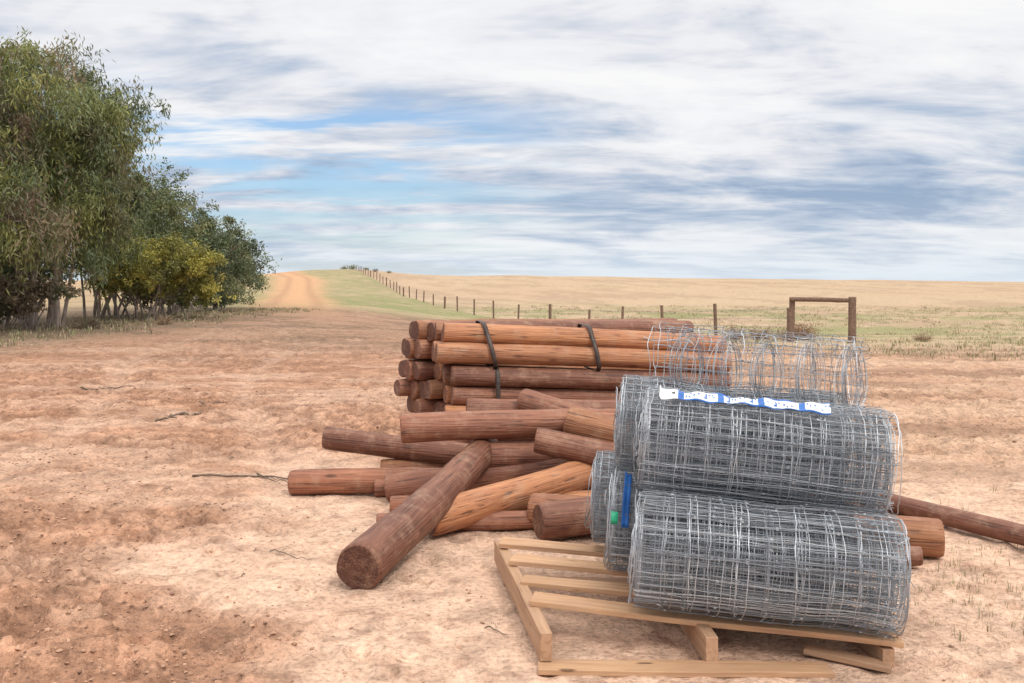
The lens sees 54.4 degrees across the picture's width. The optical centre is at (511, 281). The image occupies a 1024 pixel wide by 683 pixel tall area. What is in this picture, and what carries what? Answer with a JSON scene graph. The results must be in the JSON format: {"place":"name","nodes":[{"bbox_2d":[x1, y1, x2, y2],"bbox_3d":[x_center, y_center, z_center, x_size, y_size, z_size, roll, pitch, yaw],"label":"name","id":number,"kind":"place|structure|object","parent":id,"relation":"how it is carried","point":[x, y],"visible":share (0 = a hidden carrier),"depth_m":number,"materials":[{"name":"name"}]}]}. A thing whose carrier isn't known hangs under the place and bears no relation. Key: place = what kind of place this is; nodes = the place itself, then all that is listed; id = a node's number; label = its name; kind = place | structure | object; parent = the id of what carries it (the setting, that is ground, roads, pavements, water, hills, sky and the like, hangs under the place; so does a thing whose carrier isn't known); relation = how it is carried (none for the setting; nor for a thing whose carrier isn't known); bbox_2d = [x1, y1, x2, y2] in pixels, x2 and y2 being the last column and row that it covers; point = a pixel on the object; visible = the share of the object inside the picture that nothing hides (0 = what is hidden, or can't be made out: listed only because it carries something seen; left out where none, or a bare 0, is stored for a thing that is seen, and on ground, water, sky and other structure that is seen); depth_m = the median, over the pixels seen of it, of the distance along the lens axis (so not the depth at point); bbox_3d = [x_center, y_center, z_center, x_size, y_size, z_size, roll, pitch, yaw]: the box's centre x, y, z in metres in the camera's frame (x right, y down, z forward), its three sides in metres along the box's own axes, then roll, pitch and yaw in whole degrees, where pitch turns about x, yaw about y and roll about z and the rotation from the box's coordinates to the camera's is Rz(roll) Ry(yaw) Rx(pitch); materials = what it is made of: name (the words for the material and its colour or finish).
{"place":"outdoors","nodes":[
{"label":"outdoors","id":0,"kind":"place"},
{"bbox_2d":[0,306,323,347],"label":"verge grass","id":1,"kind":"structure","parent":0,"point":[244,311],"depth_m":31.25,"materials":[{"name":"beige plant"}]},
{"bbox_2d":[0,269,1023,682],"bbox_3d":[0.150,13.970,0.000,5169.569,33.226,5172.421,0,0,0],"label":"ground","id":2,"kind":"structure","parent":0,"point":[358,325],"depth_m":6.15,"materials":[{"name":"soil"}]},
{"bbox_2d":[0,273,84,330],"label":"saltbush shrub","id":3,"kind":"object","parent":2,"relation":"on","point":[15,302],"visible":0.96,"depth_m":25.84,"materials":[{"name":"green plant"}]},
{"bbox_2d":[0,32,105,303],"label":"eucalyptus tree","id":4,"kind":"object","parent":2,"relation":"on","point":[29,196],"visible":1,"depth_m":24.04,"materials":[{"name":"green plant"}]},
{"bbox_2d":[0,252,107,324],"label":"saltbush shrub","id":5,"kind":"object","parent":2,"relation":"on","point":[45,271],"visible":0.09,"depth_m":29.54,"materials":[{"name":"green plant"}]},
{"bbox_2d":[0,26,171,327],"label":"eucalyptus tree","id":6,"kind":"object","parent":2,"relation":"on","point":[113,111],"visible":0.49,"depth_m":27.34,"materials":[{"name":"green plant"}]},
{"bbox_2d":[69,314,104,328],"bbox_3d":[-11.506,1.110,27.032,0.930,0.580,0.948,0,0,45],"label":"dry shrub","id":7,"kind":"object","parent":2,"relation":"on","point":[86,324],"visible":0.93,"depth_m":26.91,"materials":[{"name":"brown plant"}]},
{"bbox_2d":[44,290,137,311],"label":"post and wire fence","id":8,"kind":"object","parent":2,"relation":"on","point":[99,295],"visible":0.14,"depth_m":42.72,"materials":[{"name":"brown wood"}]},
{"bbox_2d":[40,156,212,318],"bbox_3d":[-14.509,-1.734,34.801,7.078,6.361,5.595,0,0,22],"label":"eucalyptus tree","id":9,"kind":"object","parent":2,"relation":"on","point":[172,211],"visible":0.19,"depth_m":35.00,"materials":[{"name":"green plant"}]},
{"bbox_2d":[74,231,237,320],"bbox_3d":[-11.799,-0.175,33.100,5.294,3.223,3.216,0,0,0],"label":"wattle bush","id":10,"kind":"object","parent":2,"relation":"on","point":[192,264],"visible":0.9,"depth_m":32.69,"materials":[{"name":"green plant"}]},
{"bbox_2d":[150,314,178,324],"bbox_3d":[-10.501,1.125,30.025,0.780,0.549,0.834,0,0,36],"label":"dry shrub","id":11,"kind":"object","parent":2,"relation":"on","point":[166,321],"visible":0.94,"depth_m":29.91,"materials":[{"name":"brown plant"}]},
{"bbox_2d":[119,264,215,315],"bbox_3d":[-13.226,0.165,38.089,3.940,2.546,3.208,0,0,0],"label":"saltbush shrub","id":12,"kind":"object","parent":2,"relation":"on","point":[144,301],"visible":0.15,"depth_m":37.62,"materials":[{"name":"green plant"}]},
{"bbox_2d":[107,171,281,312],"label":"eucalyptus tree","id":13,"kind":"object","parent":2,"relation":"on","point":[220,242],"visible":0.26,"depth_m":42.02,"materials":[{"name":"green plant"}]},
{"bbox_2d":[190,259,259,309],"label":"saltbush shrub","id":14,"kind":"object","parent":2,"relation":"on","point":[224,302],"visible":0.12,"depth_m":45.77,"materials":[{"name":"green plant"}]},
{"bbox_2d":[191,219,269,308],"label":"eucalyptus tree","id":15,"kind":"object","parent":2,"relation":"on","point":[251,281],"visible":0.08,"depth_m":49.78,"materials":[{"name":"green plant"}]},
{"bbox_2d":[233,232,265,286],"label":"eucalyptus tree","id":16,"kind":"object","parent":2,"relation":"on","point":[251,261],"visible":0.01,"depth_m":59.22,"materials":[{"name":"green plant"}]},
{"bbox_2d":[390,496,408,511],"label":"wooden post","id":17,"kind":"object","parent":2,"relation":"on","point":[396,501],"visible":0.08,"depth_m":5.52,"materials":[{"name":"brown wood"}]},
{"bbox_2d":[336,439,497,589],"bbox_3d":[-0.394,1.104,5.115,0.216,0.221,1.941,42,14,7],"label":"wooden post","id":18,"kind":"object","parent":2,"relation":"on","point":[372,556],"visible":0.94,"depth_m":4.56,"materials":[{"name":"brown wood"}]},
{"bbox_2d":[288,467,590,494],"bbox_3d":[-0.401,1.215,6.021,1.906,0.172,0.164,0,-41,4],"label":"wooden post","id":19,"kind":"object","parent":2,"relation":"on","point":[330,481],"visible":0.36,"depth_m":6.00,"materials":[{"name":"brown wood"}]},
{"bbox_2d":[376,510,533,530],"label":"wooden post","id":20,"kind":"object","parent":2,"relation":"on","point":[505,520],"visible":0.17,"depth_m":5.17,"materials":[{"name":"brown wood"}]},
{"bbox_2d":[384,458,570,500],"bbox_3d":[0.252,1.109,5.937,2.013,0.166,0.164,-6,-19,-5],"label":"wooden post","id":21,"kind":"object","parent":2,"relation":"on","point":[408,483],"visible":0.25,"depth_m":5.83,"materials":[{"name":"brown wood"}]},
{"bbox_2d":[322,426,468,463],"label":"wooden post","id":22,"kind":"object","parent":21,"relation":"on","point":[369,443],"visible":0.46,"depth_m":6.24,"materials":[{"name":"brown wood"}]},
{"bbox_2d":[489,442,555,466],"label":"wooden post","id":23,"kind":"object","parent":21,"relation":"on","point":[510,453],"visible":0.17,"depth_m":5.86,"materials":[{"name":"brown wood"}]},
{"bbox_2d":[399,408,716,442],"bbox_3d":[0.320,0.855,5.965,1.979,0.182,0.194,0,15,-9],"label":"wooden post","id":24,"kind":"object","parent":21,"relation":"on","point":[453,425],"visible":0.52,"depth_m":5.83,"materials":[{"name":"brown wood"}]},
{"bbox_2d":[451,438,534,442],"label":"wooden post","id":25,"kind":"object","parent":2,"relation":"on","point":[511,440],"visible":0.03,"depth_m":6.67,"materials":[{"name":"brown wood"}]},
{"bbox_2d":[374,479,639,496],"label":"wooden post","id":26,"kind":"object","parent":2,"relation":"on","point":[379,489],"visible":0.09,"depth_m":5.95,"materials":[{"name":"brown wood"}]},
{"bbox_2d":[0,372,1023,682],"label":"soil clods","id":27,"kind":"object","parent":2,"relation":"on","point":[184,652],"visible":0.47,"depth_m":4.50,"materials":[{"name":"brown soil"}]},
{"bbox_2d":[10,357,1023,637],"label":"fallen twigs","id":28,"kind":"object","parent":2,"relation":"on","point":[270,477],"visible":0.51,"depth_m":6.58,"materials":[{"name":"brown wood"}]},
{"bbox_2d":[428,461,608,535],"bbox_3d":[0.370,1.089,5.593,1.966,0.180,0.245,-9,-18,-33],"label":"wooden post","id":29,"kind":"object","parent":2,"relation":"on","point":[470,507],"visible":0.43,"depth_m":5.28,"materials":[{"name":"brown wood"}]},
{"bbox_2d":[394,318,693,413],"bbox_3d":[0.374,0.814,8.074,2.647,1.059,0.550,0,0,-28],"label":"wooden post bundle","id":30,"kind":"object","parent":2,"relation":"on","point":[421,385],"visible":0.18,"depth_m":7.55,"materials":[{"name":"brown wood"}]},
{"bbox_2d":[520,489,611,510],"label":"wooden post","id":31,"kind":"object","parent":2,"relation":"on","point":[582,492],"visible":0.03,"depth_m":5.51,"materials":[{"name":"brown wood"}]},
{"bbox_2d":[347,265,792,341],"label":"post and wire fence","id":32,"kind":"object","parent":2,"relation":"on","point":[789,319],"visible":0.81,"depth_m":44.82,"materials":[{"name":"brown wood"}]},
{"bbox_2d":[532,495,620,539],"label":"wooden post","id":33,"kind":"object","parent":2,"relation":"on","point":[558,519],"visible":0.22,"depth_m":4.95,"materials":[{"name":"brown wood"}]},
{"bbox_2d":[494,537,903,677],"bbox_3d":[0.630,1.235,3.896,1.422,0.179,1.260,0,0,0],"label":"timber pallet","id":34,"kind":"object","parent":2,"relation":"on","point":[702,636],"visible":0.6,"depth_m":3.47,"materials":[{"name":"beige wood"}]},
{"bbox_2d":[584,450,813,550],"bbox_3d":[0.801,0.972,4.343,0.969,0.446,0.410,0,0,8],"label":"wire roll","id":35,"kind":"object","parent":34,"relation":"on","point":[600,484],"visible":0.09,"depth_m":4.28,"materials":[{"name":"silver metal"}]},
{"bbox_2d":[603,467,853,592],"bbox_3d":[0.839,0.973,3.916,0.953,0.465,0.434,0,0,9],"label":"wire roll","id":36,"kind":"object","parent":34,"relation":"on","point":[624,505],"visible":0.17,"depth_m":3.84,"materials":[{"name":"grey metal"}]},
{"bbox_2d":[613,374,848,489],"bbox_3d":[0.887,0.622,4.109,0.937,0.465,0.417,0,0,7],"label":"wire roll","id":37,"kind":"object","parent":36,"relation":"on","point":[625,412],"visible":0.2,"depth_m":4.05,"materials":[{"name":"silver metal"}]},
{"bbox_2d":[644,322,873,412],"bbox_3d":[1.009,0.364,4.132,0.909,0.388,0.349,0,0,11],"label":"loose wire coil","id":38,"kind":"object","parent":37,"relation":"on","point":[844,389],"visible":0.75,"depth_m":4.08,"materials":[{"name":"silver metal"}]},
{"bbox_2d":[633,385,902,517],"bbox_3d":[0.935,0.628,3.729,0.965,0.482,0.423,0,0,10],"label":"wire roll","id":39,"kind":"object","parent":36,"relation":"on","point":[785,437],"visible":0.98,"depth_m":3.62,"materials":[{"name":"grey metal"}]},
{"bbox_2d":[627,489,914,638],"bbox_3d":[0.887,0.983,3.505,0.960,0.467,0.416,0,0,10],"label":"wire roll","id":40,"kind":"object","parent":34,"relation":"on","point":[840,580],"visible":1,"depth_m":3.40,"materials":[{"name":"silver metal"}]},
{"bbox_2d":[533,428,864,511],"bbox_3d":[1.015,1.063,5.505,1.843,0.152,0.153,10,17,13],"label":"wooden post","id":41,"kind":"object","parent":2,"relation":"on","point":[563,445],"visible":0.26,"depth_m":5.60,"materials":[{"name":"brown wood"}]},
{"bbox_2d":[563,406,882,502],"bbox_3d":[1.156,0.984,5.594,1.762,0.188,0.202,11,13,13],"label":"wooden post","id":42,"kind":"object","parent":41,"relation":"on","point":[587,423],"visible":0.11,"depth_m":5.69,"materials":[{"name":"brown wood"}]},
{"bbox_2d":[517,389,589,409],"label":"wooden post","id":43,"kind":"object","parent":42,"relation":"on","point":[528,399],"visible":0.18,"depth_m":6.37,"materials":[{"name":"brown wood"}]},
{"bbox_2d":[527,493,944,557],"bbox_3d":[1.066,1.206,4.974,2.010,0.181,0.181,0,26,16],"label":"wooden post","id":44,"kind":"object","parent":2,"relation":"on","point":[926,535],"visible":0.2,"depth_m":4.67,"materials":[{"name":"brown wood"}]},
{"bbox_2d":[720,321,753,339],"bbox_3d":[7.237,1.623,32.013,1.051,0.738,1.367,0,0,32],"label":"dry shrub","id":45,"kind":"object","parent":2,"relation":"on","point":[735,332],"visible":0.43,"depth_m":31.93,"materials":[{"name":"beige plant"}]},
{"bbox_2d":[744,325,776,339],"bbox_3d":[7.994,1.657,31.968,1.236,0.665,1.120,0,0,-17],"label":"dry shrub","id":46,"kind":"object","parent":2,"relation":"on","point":[759,332],"visible":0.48,"depth_m":31.92,"materials":[{"name":"beige plant"}]},
{"bbox_2d":[767,318,819,340],"bbox_3d":[8.981,1.569,31.577,1.638,0.877,1.712,0,0,41],"label":"dry shrub","id":47,"kind":"object","parent":2,"relation":"on","point":[799,333],"visible":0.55,"depth_m":31.41,"materials":[{"name":"brown plant"}]},
{"bbox_2d":[681,546,922,566],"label":"wooden post","id":48,"kind":"object","parent":2,"relation":"on","point":[916,553],"visible":0.1,"depth_m":4.49,"materials":[{"name":"brown wood"}]},
{"bbox_2d":[796,322,822,339],"bbox_3d":[9.742,1.692,32.987,1.240,0.838,1.092,0,0,0],"label":"dry shrub","id":49,"kind":"object","parent":2,"relation":"on","point":[809,331],"visible":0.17,"depth_m":33.03,"materials":[{"name":"brown plant"}]},
{"bbox_2d":[789,297,855,342],"bbox_3d":[8.691,1.225,27.990,1.897,1.609,0.247,0,0,27],"label":"timber strainer frame","id":50,"kind":"object","parent":2,"relation":"on","point":[851,301],"visible":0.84,"depth_m":27.65,"materials":[{"name":"brown wood"}]},
{"bbox_2d":[911,331,932,341],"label":"dry shrub","id":51,"kind":"object","parent":2,"relation":"on","point":[926,339],"visible":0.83,"depth_m":30.96,"materials":[{"name":"beige plant"}]},
{"bbox_2d":[853,400,1023,641],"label":"sparse grass sprouts","id":52,"kind":"object","parent":2,"relation":"on","point":[953,581],"visible":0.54,"depth_m":4.27,"materials":[{"name":"plant"}]},
{"bbox_2d":[878,493,1023,545],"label":"wooden post","id":53,"kind":"object","parent":2,"relation":"on","point":[992,527],"visible":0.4,"depth_m":5.14,"materials":[{"name":"brown wood"}]},
{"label":"wooden post","id":54,"kind":"object","parent":2,"relation":"on","visible":0},
{"bbox_2d":[380,459,445,467],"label":"wooden post","id":55,"kind":"object","parent":54,"relation":"on","point":[390,463],"visible":0.14,"depth_m":6.25,"materials":[{"name":"brown wood"}]},
{"bbox_3d":[0.467,1.161,7.321,2.101,0.303,0.866,0,0,0],"label":"wooden post bundle","id":56,"kind":"object","parent":2,"relation":"on","visible":0},
{"bbox_2d":[442,364,731,411],"bbox_3d":[0.609,0.843,7.293,2.254,0.503,0.397,0,0,-9],"label":"wooden post bundle","id":57,"kind":"object","parent":56,"relation":"on","point":[487,381],"visible":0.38,"depth_m":7.09,"materials":[{"name":"brown wood"}]},
{"bbox_2d":[432,320,731,371],"bbox_3d":[0.520,0.480,7.305,2.204,0.393,0.406,0,0,-11],"label":"wooden post bundle","id":58,"kind":"object","parent":57,"relation":"on","point":[481,342],"visible":0.86,"depth_m":7.14,"materials":[{"name":"brown wood"}]},
{"bbox_2d":[0,0,1023,281],"label":"sky","id":59,"kind":"structure","parent":0,"point":[704,139],"materials":[{"name":"blue"}]},
{"bbox_2d":[481,304,1023,360],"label":"dry grass","id":60,"kind":"structure","parent":0,"point":[986,344],"depth_m":49.24,"materials":[{"name":"beige plant"}]},
{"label":"wooden post","id":61,"kind":"object","parent":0,"visible":0},
{"bbox_2d":[466,398,671,410],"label":"wooden post","id":62,"kind":"object","parent":61,"relation":"on","point":[474,404],"visible":0.23,"depth_m":6.52,"materials":[{"name":"brown wood"}]}
]}

